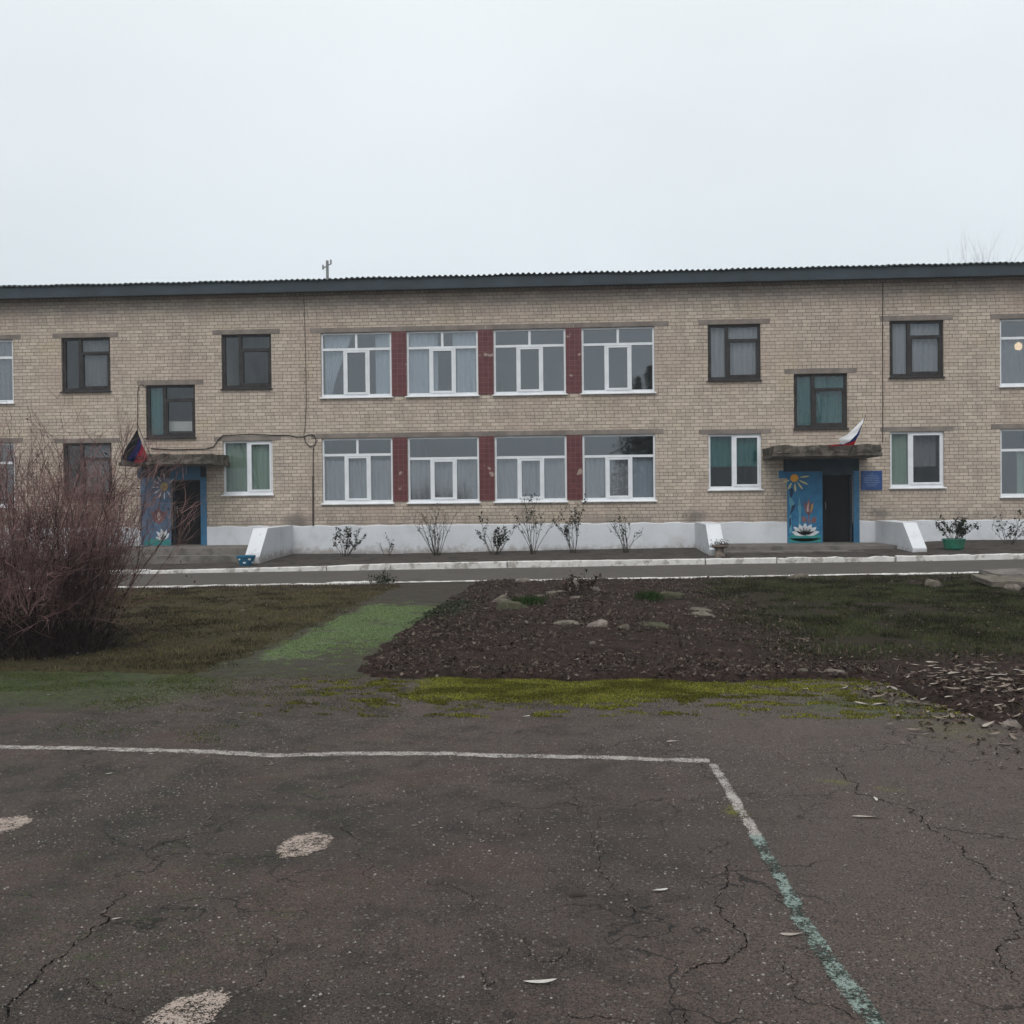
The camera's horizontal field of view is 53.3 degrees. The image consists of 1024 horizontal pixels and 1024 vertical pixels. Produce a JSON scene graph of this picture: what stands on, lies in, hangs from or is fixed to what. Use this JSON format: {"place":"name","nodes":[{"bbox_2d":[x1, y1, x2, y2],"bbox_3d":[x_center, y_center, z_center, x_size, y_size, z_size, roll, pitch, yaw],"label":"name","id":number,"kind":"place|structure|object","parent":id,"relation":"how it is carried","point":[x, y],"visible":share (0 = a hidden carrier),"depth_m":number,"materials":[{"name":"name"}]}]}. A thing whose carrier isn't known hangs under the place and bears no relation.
{"place":"outdoors","nodes":[
{"label":"outdoors","id":0,"kind":"place"},
{"bbox_2d":[0,582,407,672],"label":"short grass","id":1,"kind":"structure","parent":0,"point":[180,594],"depth_m":15.69,"materials":[{"name":"plant"}]},
{"bbox_2d":[0,671,1023,1023],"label":"court","id":2,"kind":"object","parent":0,"point":[928,883],"visible":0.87,"depth_m":5.10,"materials":[{"name":"asphalt"}]},
{"bbox_2d":[0,815,33,833],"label":"painted spot","id":3,"kind":"object","parent":2,"relation":"on","point":[22,821],"visible":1,"depth_m":5.79,"materials":[{"name":"paint"}]},
{"bbox_2d":[0,670,362,743],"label":"court algae","id":4,"kind":"object","parent":2,"relation":"on","point":[94,681],"visible":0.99,"depth_m":9.94,"materials":[{"name":"plant"}]},
{"bbox_2d":[143,987,231,1023],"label":"painted spot","id":5,"kind":"object","parent":2,"relation":"on","point":[180,1019],"visible":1,"depth_m":3.63,"materials":[{"name":"paint"}]},
{"bbox_2d":[276,832,331,857],"bbox_3d":[-1.083,1.741,5.350,0.287,0.002,0.422,-1,1,4],"label":"painted spot","id":6,"kind":"object","parent":2,"relation":"on","point":[298,845],"visible":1,"depth_m":5.35,"materials":[{"name":"paint"}]},
{"bbox_2d":[0,745,709,762],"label":"court line","id":7,"kind":"object","parent":2,"relation":"on","point":[371,754],"visible":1,"depth_m":7.29,"materials":[{"name":"white paint"}]},
{"bbox_2d":[0,734,1023,1023],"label":"crack crumbs","id":8,"kind":"object","parent":2,"relation":"on","point":[568,908],"visible":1,"depth_m":4.46,"materials":[{"name":"asphalt"}]},
{"bbox_2d":[0,682,1023,1023],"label":"asphalt grit","id":9,"kind":"object","parent":2,"relation":"on","point":[526,856],"visible":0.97,"depth_m":5.26,"materials":[{"name":"grey stone"}]},
{"bbox_2d":[4,736,1023,1023],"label":"asphalt cracks","id":10,"kind":"object","parent":2,"relation":"on","point":[568,904],"visible":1,"depth_m":4.29,"materials":[{"name":"asphalt"}]},
{"bbox_2d":[91,673,955,730],"bbox_3d":[0.079,1.693,9.291,7.374,0.034,2.597,-1,1,4],"label":"court edge moss","id":11,"kind":"object","parent":2,"relation":"on","point":[471,691],"visible":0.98,"depth_m":9.44,"materials":[{"name":"plant"}]},
{"bbox_2d":[526,979,554,982],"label":"fallen leaf","id":12,"kind":"object","parent":2,"relation":"on","point":[540,981],"visible":1,"depth_m":3.82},
{"bbox_2d":[566,889,585,897],"bbox_3d":[0.292,1.740,4.663,0.092,0.027,0.064,-1,1,-6],"label":"asphalt chunk","id":13,"kind":"object","parent":2,"relation":"on","point":[576,893],"visible":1,"depth_m":4.64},
{"bbox_2d":[246,672,973,718],"bbox_3d":[0.756,1.681,9.492,6.109,0.041,2.115,-1,1,4],"label":"moss carpet","id":14,"kind":"object","parent":2,"relation":"on","point":[629,687],"visible":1,"depth_m":9.49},
{"bbox_2d":[780,932,801,934],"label":"fallen leaf","id":15,"kind":"object","parent":2,"relation":"on","point":[789,933],"visible":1,"depth_m":4.21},
{"bbox_2d":[709,764,888,1023],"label":"court line","id":16,"kind":"object","parent":2,"relation":"on","point":[757,837],"visible":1,"depth_m":4.28,"materials":[{"name":"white paint"}]},
{"bbox_2d":[853,815,877,816],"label":"fallen leaf","id":17,"kind":"object","parent":2,"relation":"on","point":[864,816],"visible":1,"depth_m":5.73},
{"bbox_2d":[810,643,1023,769],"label":"dark leaf litter","id":18,"kind":"object","parent":2,"relation":"on","point":[996,678],"visible":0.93,"depth_m":9.28,"materials":[{"name":"plant"}]},
{"bbox_2d":[1001,719,1021,728],"bbox_3d":[3.873,1.659,7.910,0.152,0.101,0.096,0,1,24],"label":"stone","id":19,"kind":"object","parent":2,"relation":"on","point":[1009,723],"visible":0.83,"depth_m":7.88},
{"bbox_2d":[0,539,1023,727],"bbox_3d":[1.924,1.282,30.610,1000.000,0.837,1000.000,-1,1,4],"label":"ground","id":20,"kind":"structure","parent":0,"point":[973,547],"depth_m":13.17,"materials":[{"name":"soil"}]},
{"bbox_2d":[2,569,149,574],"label":"kerb","id":21,"kind":"structure","parent":20,"relation":"on","point":[146,572],"depth_m":26.61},
{"bbox_2d":[0,383,230,665],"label":"bush","id":22,"kind":"object","parent":20,"relation":"on","point":[46,582],"visible":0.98,"depth_m":11.99,"materials":[{"name":"brown plant"}]},
{"bbox_2d":[101,583,324,587],"bbox_3d":[-19.340,1.885,23.906,30.370,0.293,0.184,-1,1,4],"label":"path edging","id":23,"kind":"object","parent":20,"relation":"on","point":[180,586],"visible":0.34,"depth_m":23.08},
{"bbox_2d":[150,566,326,573],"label":"kerb","id":24,"kind":"structure","parent":20,"relation":"on","point":[284,569],"depth_m":26.43,"materials":[{"name":"concrete"}]},
{"bbox_2d":[236,555,255,565],"bbox_3d":[-7.135,1.307,27.387,0.520,0.290,0.520,-1,1,4],"label":"flower pot","id":25,"kind":"object","parent":20,"relation":"on","point":[245,560],"visible":0.99,"depth_m":27.22,"materials":[{"name":"plastic"}]},
{"bbox_2d":[322,259,331,278],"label":"utility pole","id":26,"kind":"object","parent":20,"relation":"on","point":[327,268],"visible":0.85,"depth_m":56.18,"materials":[{"name":"metal"}]},
{"bbox_2d":[193,581,476,678],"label":"walkway","id":27,"kind":"structure","parent":20,"relation":"on","point":[424,594],"depth_m":12.76,"materials":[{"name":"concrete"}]},
{"bbox_2d":[224,599,435,670],"bbox_3d":[-2.049,1.642,14.789,1.886,0.050,8.024,-1,1,4],"label":"pale moss","id":28,"kind":"object","parent":27,"relation":"on","point":[394,611],"visible":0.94,"depth_m":14.04,"materials":[{"name":"plant"}]},
{"bbox_2d":[330,526,365,556],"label":"rose bush","id":29,"kind":"object","parent":20,"relation":"on","point":[347,545],"visible":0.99,"depth_m":29.70,"materials":[{"name":"plant"}]},
{"bbox_2d":[325,581,384,584],"bbox_3d":[-3.525,1.665,22.881,1.310,0.234,0.254,-1,1,4],"label":"path edging","id":30,"kind":"object","parent":20,"relation":"on","point":[355,582],"visible":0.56,"depth_m":22.79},
{"bbox_2d":[365,567,398,582],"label":"weed tuft","id":31,"kind":"object","parent":20,"relation":"on","point":[379,577],"visible":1,"depth_m":22.66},
{"bbox_2d":[377,532,393,555],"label":"rose bush","id":32,"kind":"object","parent":20,"relation":"on","point":[389,548],"visible":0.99,"depth_m":30.02,"materials":[{"name":"plant"}]},
{"bbox_2d":[327,561,506,570],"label":"kerb","id":33,"kind":"structure","parent":20,"relation":"on","point":[443,565],"depth_m":26.14,"materials":[{"name":"concrete"}]},
{"bbox_2d":[413,503,464,555],"bbox_3d":[-2.092,0.498,29.545,1.621,1.591,1.009,-1,1,4],"label":"rose bush","id":34,"kind":"object","parent":20,"relation":"on","point":[435,538],"visible":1,"depth_m":29.48,"materials":[{"name":"plant"}]},
{"bbox_2d":[407,594,488,626],"bbox_3d":[-1.028,1.549,16.171,1.116,0.353,4.030,-1,1,4],"label":"creeping groundcover","id":35,"kind":"object","parent":20,"relation":"on","point":[442,609],"visible":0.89,"depth_m":15.53,"materials":[{"name":"plant"}]},
{"bbox_2d":[475,510,516,554],"bbox_3d":[-0.437,0.601,29.264,1.214,1.308,0.866,-1,1,4],"label":"rose bush","id":36,"kind":"object","parent":20,"relation":"on","point":[499,543],"visible":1,"depth_m":29.19,"materials":[{"name":"plant"}]},
{"bbox_2d":[493,595,507,601],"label":"stone","id":37,"kind":"object","parent":20,"relation":"on","point":[502,596],"visible":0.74,"depth_m":16.75,"materials":[{"name":"stone"}]},
{"bbox_2d":[496,598,510,602],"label":"stone","id":38,"kind":"object","parent":20,"relation":"on","point":[499,600],"visible":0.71,"depth_m":16.07,"materials":[{"name":"stone"}]},
{"bbox_2d":[0,261,1023,564],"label":"school building","id":39,"kind":"structure","parent":20,"relation":"on","point":[702,411],"depth_m":30.68,"materials":[{"name":"brick"}]},
{"bbox_2d":[0,340,14,403],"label":"window","id":40,"kind":"structure","parent":39,"relation":"in","point":[6,346],"depth_m":31.81,"materials":[{"name":"white plastic"}]},
{"bbox_2d":[0,443,14,507],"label":"window","id":41,"kind":"structure","parent":39,"relation":"in","point":[3,443],"depth_m":31.73,"materials":[{"name":"white plastic"}]},
{"bbox_2d":[60,338,111,392],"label":"window","id":42,"kind":"structure","parent":39,"relation":"in","point":[93,353],"depth_m":31.59,"materials":[{"name":"brown wood"}]},
{"bbox_2d":[64,443,111,499],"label":"window","id":43,"kind":"structure","parent":39,"relation":"in","point":[87,446],"depth_m":31.63,"materials":[{"name":"brown wood"}]},
{"bbox_2d":[121,424,151,462],"bbox_3d":[-10.919,-2.008,29.723,0.926,1.188,0.121,-1,1,-7],"label":"flag","id":44,"kind":"object","parent":39,"relation":"attached to","point":[138,448],"visible":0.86,"depth_m":29.71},
{"bbox_2d":[144,385,196,438],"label":"window","id":45,"kind":"structure","parent":39,"relation":"in","point":[157,401],"depth_m":31.43,"materials":[{"name":"brown wood"}]},
{"bbox_2d":[175,481,200,543],"bbox_3d":[-9.990,0.024,31.527,0.832,1.935,0.122,-1,1,4],"label":"door","id":46,"kind":"structure","parent":39,"relation":"in","point":[192,488],"depth_m":31.53,"materials":[{"name":"paint"}]},
{"bbox_2d":[220,334,272,389],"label":"window","id":47,"kind":"structure","parent":39,"relation":"in","point":[242,386],"depth_m":31.23,"materials":[{"name":"brown wood"}]},
{"bbox_2d":[221,441,273,495],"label":"window","id":48,"kind":"structure","parent":39,"relation":"in","point":[249,472],"depth_m":31.34,"materials":[{"name":"white plastic"}]},
{"bbox_2d":[319,332,392,398],"bbox_3d":[-4.724,-4.446,31.032,2.250,2.002,0.293,-1,1,4],"label":"window","id":49,"kind":"structure","parent":39,"relation":"in","point":[336,350],"depth_m":31.07,"materials":[{"name":"white plastic"}]},
{"bbox_2d":[321,438,393,504],"bbox_3d":[-4.691,-1.234,31.074,2.250,2.018,0.303,-1,1,4],"label":"window","id":50,"kind":"structure","parent":39,"relation":"in","point":[368,481],"depth_m":31.13,"materials":[{"name":"white plastic"}]},
{"bbox_2d":[405,330,479,396],"bbox_3d":[-2.100,-4.471,30.868,2.250,2.002,0.293,-1,1,4],"label":"window","id":51,"kind":"structure","parent":39,"relation":"in","point":[423,348],"depth_m":30.92,"materials":[{"name":"white plastic"}]},
{"bbox_2d":[406,437,480,503],"bbox_3d":[-2.067,-1.259,30.909,2.250,2.018,0.302,-1,1,4],"label":"window","id":52,"kind":"structure","parent":39,"relation":"in","point":[431,480],"depth_m":30.97,"materials":[{"name":"white plastic"}]},
{"bbox_2d":[492,328,566,395],"bbox_3d":[0.530,-4.493,30.655,2.250,1.998,0.195,-1,1,4],"label":"window","id":53,"kind":"structure","parent":39,"relation":"in","point":[520,392],"depth_m":30.68,"materials":[{"name":"white plastic"}]},
{"bbox_2d":[493,435,567,502],"bbox_3d":[0.566,-1.284,30.744,2.250,2.018,0.301,-1,1,4],"label":"window","id":54,"kind":"structure","parent":39,"relation":"in","point":[544,476],"depth_m":30.81,"materials":[{"name":"white plastic"}]},
{"bbox_2d":[581,327,655,394],"bbox_3d":[3.165,-4.518,30.490,2.250,1.998,0.195,-1,1,4],"label":"window","id":55,"kind":"structure","parent":39,"relation":"in","point":[628,390],"depth_m":30.51,"materials":[{"name":"white plastic"}]},
{"bbox_2d":[582,434,656,501],"bbox_3d":[3.200,-1.309,30.580,2.250,2.018,0.302,-1,1,4],"label":"window","id":56,"kind":"structure","parent":39,"relation":"in","point":[606,478],"depth_m":30.63,"materials":[{"name":"white plastic"}]},
{"bbox_2d":[707,324,761,381],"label":"window","id":57,"kind":"structure","parent":39,"relation":"in","point":[733,353],"depth_m":30.38,"materials":[{"name":"brown wood"}]},
{"bbox_2d":[707,434,763,490],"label":"window","id":58,"kind":"structure","parent":39,"relation":"in","point":[725,450],"depth_m":30.40,"materials":[{"name":"white plastic"}]},
{"bbox_2d":[793,374,848,429],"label":"window","id":59,"kind":"structure","parent":39,"relation":"in","point":[820,400],"depth_m":30.26,"materials":[{"name":"brown wood"}]},
{"bbox_2d":[823,476,849,541],"bbox_3d":[9.618,-0.101,30.303,0.798,1.955,0.122,-1,1,4],"label":"door","id":60,"kind":"structure","parent":39,"relation":"in","point":[836,489],"depth_m":30.31,"materials":[{"name":"paint"}]},
{"bbox_2d":[827,415,865,455],"bbox_3d":[9.267,-2.121,28.363,1.076,1.119,0.395,-1,1,4],"label":"flag","id":61,"kind":"object","parent":39,"relation":"attached to","point":[850,438],"visible":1,"depth_m":28.21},
{"bbox_2d":[861,471,881,489],"bbox_3d":[10.574,-0.930,30.022,0.600,0.560,0.042,-1,1,4],"label":"wall sign","id":62,"kind":"object","parent":39,"relation":"attached to","point":[871,480],"visible":1,"depth_m":30.00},
{"bbox_2d":[889,320,945,378],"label":"window","id":63,"kind":"structure","parent":39,"relation":"in","point":[916,347],"depth_m":30.06,"materials":[{"name":"brown wood"}]},
{"bbox_2d":[889,431,946,488],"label":"window","id":64,"kind":"structure","parent":39,"relation":"in","point":[908,450],"depth_m":30.14,"materials":[{"name":"white plastic"}]},
{"bbox_2d":[999,319,1023,387],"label":"window","id":65,"kind":"structure","parent":39,"relation":"in","point":[1011,348],"depth_m":29.90,"materials":[{"name":"white plastic"}]},
{"bbox_2d":[999,429,1023,497],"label":"window","id":66,"kind":"structure","parent":39,"relation":"in","point":[1020,452],"depth_m":29.90,"materials":[{"name":"white plastic"}]},
{"bbox_2d":[496,600,527,610],"bbox_3d":[0.008,1.424,15.354,0.495,0.205,0.298,-5,2,-1],"label":"stone","id":67,"kind":"object","parent":20,"relation":"on","point":[505,604],"visible":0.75,"depth_m":15.26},
{"bbox_2d":[515,578,530,581],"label":"stone","id":68,"kind":"object","parent":20,"relation":"on","point":[522,580],"visible":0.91,"depth_m":21.69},
{"bbox_2d":[36,572,1023,670],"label":"scattered lawn leaves","id":69,"kind":"object","parent":20,"relation":"on","point":[717,617],"visible":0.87,"depth_m":14.75,"materials":[{"name":"plant"}]},
{"bbox_2d":[511,593,550,605],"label":"grass tuft","id":70,"kind":"object","parent":20,"relation":"on","point":[530,600],"visible":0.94,"depth_m":16.01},
{"bbox_2d":[509,491,567,553],"bbox_3d":[0.853,0.263,29.139,1.714,1.942,1.374,-1,1,-10],"label":"rose bush","id":71,"kind":"object","parent":20,"relation":"on","point":[527,529],"visible":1,"depth_m":29.21,"materials":[{"name":"plant"}]},
{"bbox_2d":[546,590,563,593],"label":"stone","id":72,"kind":"object","parent":20,"relation":"on","point":[553,592],"visible":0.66,"depth_m":18.00,"materials":[{"name":"stone"}]},
{"bbox_2d":[384,575,735,583],"bbox_3d":[1.028,1.577,22.631,7.790,0.291,0.181,-1,1,4],"label":"path edging","id":73,"kind":"object","parent":20,"relation":"on","point":[579,578],"visible":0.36,"depth_m":22.57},
{"bbox_2d":[553,620,583,624],"bbox_3d":[0.768,1.500,13.784,0.438,0.064,0.300,3,3,-4],"label":"stone","id":74,"kind":"object","parent":20,"relation":"on","point":[565,623],"visible":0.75,"depth_m":13.73,"materials":[{"name":"stone"}]},
{"bbox_2d":[552,494,586,552],"bbox_3d":[1.668,0.341,29.244,1.068,1.734,0.782,-1,1,4],"label":"rose bush","id":75,"kind":"object","parent":20,"relation":"on","point":[566,529],"visible":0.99,"depth_m":29.11,"materials":[{"name":"plant"}]},
{"bbox_2d":[568,579,578,590],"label":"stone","id":76,"kind":"object","parent":20,"relation":"on","point":[575,581],"visible":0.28,"depth_m":18.18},
{"bbox_2d":[560,569,601,595],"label":"dry plant","id":77,"kind":"object","parent":20,"relation":"on","point":[583,587],"visible":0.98,"depth_m":17.46,"materials":[{"name":"plant"}]},
{"bbox_2d":[590,586,600,591],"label":"stone","id":78,"kind":"object","parent":20,"relation":"on","point":[596,588],"visible":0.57,"depth_m":18.21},
{"bbox_2d":[586,619,607,626],"bbox_3d":[1.112,1.470,13.419,0.277,0.119,0.227,-4,4,-8],"label":"stone","id":79,"kind":"object","parent":20,"relation":"on","point":[601,622],"visible":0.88,"depth_m":13.35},
{"bbox_2d":[507,559,704,567],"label":"kerb","id":80,"kind":"structure","parent":20,"relation":"on","point":[566,563],"depth_m":25.85,"materials":[{"name":"concrete"}]},
{"bbox_2d":[360,577,884,681],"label":"leaf litter","id":81,"kind":"object","parent":20,"relation":"on","point":[711,673],"visible":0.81,"depth_m":12.20,"materials":[{"name":"plant"}]},
{"bbox_2d":[617,624,629,629],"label":"stone","id":82,"kind":"object","parent":20,"relation":"on","point":[626,626],"visible":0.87,"depth_m":13.21,"materials":[{"name":"stone"}]},
{"bbox_2d":[607,501,642,552],"bbox_3d":[3.157,0.412,28.852,0.821,1.547,1.310,0,1,36],"label":"rose bush","id":83,"kind":"object","parent":20,"relation":"on","point":[623,544],"visible":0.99,"depth_m":28.73,"materials":[{"name":"plant"}]},
{"bbox_2d":[376,576,875,678],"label":"soil clods","id":84,"kind":"object","parent":20,"relation":"on","point":[609,649],"visible":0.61,"depth_m":13.09,"materials":[{"name":"brown soil"}]},
{"bbox_2d":[375,577,889,673],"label":"bed weeds","id":85,"kind":"object","parent":20,"relation":"on","point":[653,631],"visible":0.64,"depth_m":12.80,"materials":[{"name":"plant"}]},
{"bbox_2d":[378,576,902,677],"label":"dry stalks","id":86,"kind":"object","parent":20,"relation":"on","point":[628,636],"visible":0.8,"depth_m":11.39,"materials":[{"name":"plant"}]},
{"bbox_2d":[631,590,668,602],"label":"grass tuft","id":87,"kind":"object","parent":20,"relation":"on","point":[652,595],"visible":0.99,"depth_m":16.70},
{"bbox_2d":[637,621,668,628],"bbox_3d":[1.863,1.503,13.580,0.460,0.088,0.273,3,-1,12],"label":"stone","id":88,"kind":"object","parent":20,"relation":"on","point":[659,624],"visible":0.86,"depth_m":13.51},
{"bbox_2d":[656,591,684,598],"bbox_3d":[2.615,1.401,17.267,0.604,0.134,0.367,-6,-2,18],"label":"stone","id":89,"kind":"object","parent":20,"relation":"on","point":[673,595],"visible":0.49,"depth_m":17.09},
{"bbox_2d":[689,607,711,611],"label":"stone","id":90,"kind":"object","parent":20,"relation":"on","point":[698,608],"visible":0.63,"depth_m":15.79,"materials":[{"name":"stone"}]},
{"bbox_2d":[691,611,714,617],"bbox_3d":[2.797,1.507,14.933,0.343,0.104,0.234,1,0,-14],"label":"stone","id":91,"kind":"object","parent":20,"relation":"on","point":[699,613],"visible":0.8,"depth_m":14.89,"materials":[{"name":"stone"}]},
{"bbox_2d":[708,539,733,556],"bbox_3d":[5.465,0.926,26.792,0.683,0.539,0.547,-1,1,4],"label":"planter","id":92,"kind":"object","parent":20,"relation":"on","point":[719,548],"visible":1,"depth_m":26.73,"materials":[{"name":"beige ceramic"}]},
{"bbox_2d":[705,557,775,563],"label":"kerb","id":93,"kind":"structure","parent":20,"relation":"on","point":[738,560],"depth_m":25.63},
{"bbox_2d":[788,573,808,578],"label":"stone","id":94,"kind":"object","parent":20,"relation":"on","point":[799,575],"visible":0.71,"depth_m":21.13,"materials":[{"name":"stone"}]},
{"bbox_2d":[776,556,894,562],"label":"kerb","id":95,"kind":"structure","parent":20,"relation":"on","point":[833,559],"depth_m":25.51,"materials":[{"name":"concrete"}]},
{"bbox_2d":[824,669,847,674],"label":"stone","id":96,"kind":"object","parent":20,"relation":"on","point":[833,670],"visible":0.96,"depth_m":10.24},
{"bbox_2d":[738,572,977,576],"bbox_3d":[7.763,1.436,22.209,5.690,0.260,0.177,-1,1,4],"label":"path edging","id":97,"kind":"object","parent":20,"relation":"on","point":[873,574],"visible":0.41,"depth_m":22.12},
{"bbox_2d":[925,579,942,587],"bbox_3d":[7.851,1.344,19.023,0.318,0.215,0.299,-6,-5,14],"label":"stone","id":98,"kind":"object","parent":20,"relation":"on","point":[932,583],"visible":0.74,"depth_m":18.93,"materials":[{"name":"stone"}]},
{"bbox_2d":[935,515,980,549],"bbox_3d":[11.775,0.542,27.023,0.941,0.953,0.838,-1,1,-12],"label":"flower pot","id":99,"kind":"object","parent":20,"relation":"on","point":[955,543],"visible":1,"depth_m":26.90,"materials":[{"name":"plastic"}]},
{"bbox_2d":[895,553,1023,560],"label":"kerb","id":100,"kind":"structure","parent":20,"relation":"on","point":[1000,556],"depth_m":25.30,"materials":[{"name":"concrete"}]},
{"bbox_2d":[965,218,1010,260],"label":"bare tree","id":101,"kind":"object","parent":20,"relation":"on","point":[993,245],"visible":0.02,"depth_m":78.44,"materials":[{"name":"grey plant"}]},
{"bbox_2d":[964,221,1022,260],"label":"bare tree","id":102,"kind":"object","parent":20,"relation":"on","point":[1005,248],"visible":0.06,"depth_m":79.37,"materials":[{"name":"grey plant"}]},
{"bbox_2d":[971,574,1023,587],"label":"concrete slab","id":103,"kind":"structure","parent":20,"relation":"on","point":[991,580],"depth_m":18.43,"materials":[{"name":"concrete"}]},
{"bbox_2d":[979,568,1023,575],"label":"concrete slab","id":104,"kind":"structure","parent":103,"relation":"on","point":[1011,572],"depth_m":19.30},
{"bbox_2d":[992,509,1023,544],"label":"rose bush","id":105,"kind":"object","parent":20,"relation":"on","point":[1011,533],"visible":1,"depth_m":28.33,"materials":[{"name":"plant"}]},
{"bbox_2d":[1000,584,1021,590],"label":"stone","id":106,"kind":"object","parent":20,"relation":"on","point":[1013,587],"visible":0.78,"depth_m":17.99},
{"bbox_2d":[0,559,1023,587],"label":"path","id":107,"kind":"structure","parent":0,"point":[290,577],"depth_m":24.37,"materials":[{"name":"concrete"}]},
{"bbox_2d":[0,0,1023,285],"label":"sky","id":108,"kind":"structure","parent":0,"point":[143,141],"materials":[{"name":"white"}]},
{"bbox_2d":[680,572,1023,665],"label":"lawn grass","id":109,"kind":"structure","parent":0,"point":[912,589],"depth_m":15.22,"materials":[{"name":"plant"}]}
]}

